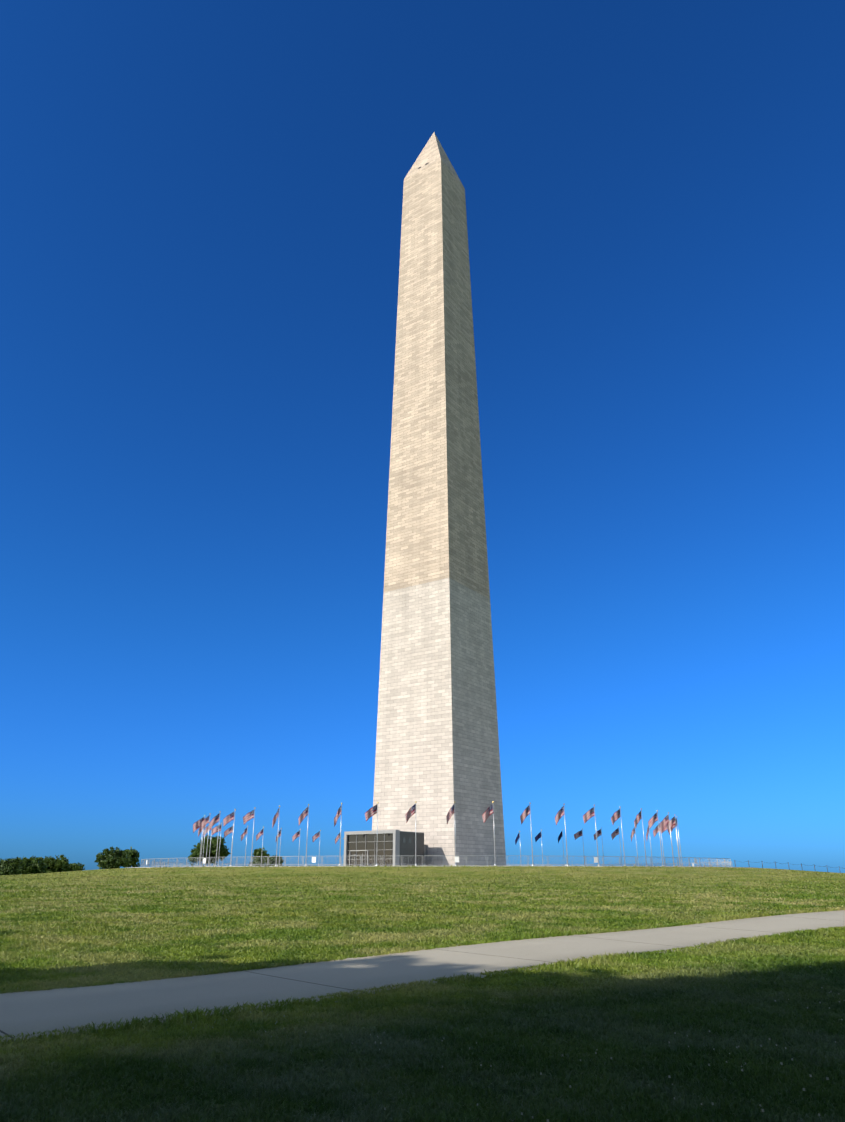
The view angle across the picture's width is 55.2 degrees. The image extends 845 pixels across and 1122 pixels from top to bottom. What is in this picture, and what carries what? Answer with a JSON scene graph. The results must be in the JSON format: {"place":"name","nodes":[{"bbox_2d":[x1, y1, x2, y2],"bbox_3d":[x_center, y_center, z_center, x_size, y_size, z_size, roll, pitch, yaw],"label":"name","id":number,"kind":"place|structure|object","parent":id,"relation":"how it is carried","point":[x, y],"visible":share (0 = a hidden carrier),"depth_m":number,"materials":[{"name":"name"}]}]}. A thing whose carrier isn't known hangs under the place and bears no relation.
{"place":"outdoors","nodes":[
{"label":"outdoors","id":0,"kind":"place"},
{"bbox_2d":[0,865,844,1121],"bbox_3d":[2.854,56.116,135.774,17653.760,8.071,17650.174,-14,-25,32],"label":"ground","id":1,"kind":"structure","parent":0,"point":[616,871],"depth_m":10.43,"materials":[{"name":"green plant"}]},
{"bbox_2d":[0,857,24,874],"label":"tree","id":2,"kind":"object","parent":1,"relation":"on","point":[10,866],"visible":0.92,"depth_m":570.04,"materials":[{"name":"green plant"}]},
{"bbox_2d":[20,856,48,873],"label":"tree","id":3,"kind":"object","parent":1,"relation":"on","point":[32,865],"visible":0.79,"depth_m":592.17,"materials":[{"name":"green plant"}]},
{"bbox_2d":[43,854,70,872],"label":"tree","id":4,"kind":"object","parent":1,"relation":"on","point":[57,864],"visible":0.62,"depth_m":614.74,"materials":[{"name":"green plant"}]},
{"bbox_2d":[65,863,84,871],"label":"tree","id":5,"kind":"object","parent":1,"relation":"on","point":[76,867],"visible":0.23,"depth_m":655.60,"materials":[{"name":"green plant"}]},
{"bbox_2d":[94,846,132,868],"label":"tree","id":6,"kind":"object","parent":1,"relation":"on","point":[107,858],"visible":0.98,"depth_m":289.90,"materials":[{"name":"green plant"}]},
{"bbox_2d":[124,846,139,867],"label":"tree","id":7,"kind":"object","parent":1,"relation":"on","point":[134,854],"visible":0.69,"depth_m":301.73,"materials":[{"name":"green plant"}]},
{"bbox_2d":[188,835,230,865],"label":"tree","id":8,"kind":"object","parent":1,"relation":"on","point":[213,848],"visible":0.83,"depth_m":272.23,"materials":[{"name":"green plant"}]},
{"bbox_2d":[248,847,272,865],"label":"tree","id":9,"kind":"object","parent":1,"relation":"on","point":[259,852],"visible":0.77,"depth_m":303.01,"materials":[{"name":"green plant"}]},
{"bbox_2d":[264,855,283,865],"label":"tree","id":10,"kind":"object","parent":1,"relation":"on","point":[274,861],"visible":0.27,"depth_m":312.58,"materials":[{"name":"green plant"}]},
{"bbox_2d":[734,860,844,872],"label":"fence","id":11,"kind":"object","parent":1,"relation":"on","point":[788,865],"visible":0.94,"depth_m":114.86,"materials":[{"name":"grey metal"}]},
{"bbox_2d":[0,910,844,1041],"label":"footpath","id":12,"kind":"structure","parent":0,"point":[29,1012],"depth_m":12.75,"materials":[{"name":"concrete"}]},
{"bbox_2d":[0,0,844,874],"label":"sky","id":13,"kind":"structure","parent":0,"point":[201,201],"materials":[{"name":"blue"}]},
{"bbox_2d":[130,866,754,867],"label":"plaza","id":14,"kind":"structure","parent":0,"point":[299,866],"depth_m":96.73,"materials":[{"name":"grey concrete"}]},
{"bbox_2d":[343,830,426,865],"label":"entry building","id":15,"kind":"structure","parent":14,"relation":"on","point":[395,845],"depth_m":123.60,"materials":[{"name":"silver metal"}]},
{"bbox_2d":[140,855,732,866],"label":"railing","id":16,"kind":"object","parent":14,"relation":"on","point":[717,864],"visible":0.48,"depth_m":97.06,"materials":[{"name":"grey metal"}]},
{"bbox_2d":[193,801,682,865],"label":"flags","id":17,"kind":"object","parent":14,"relation":"on","point":[666,823],"visible":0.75,"depth_m":115.54,"materials":[{"name":"fabric"}]},
{"bbox_2d":[372,132,505,865],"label":"washington monument","id":18,"kind":"object","parent":14,"relation":"on","point":[437,755],"visible":0.9,"depth_m":151.31,"materials":[{"name":"stone"}]}
]}

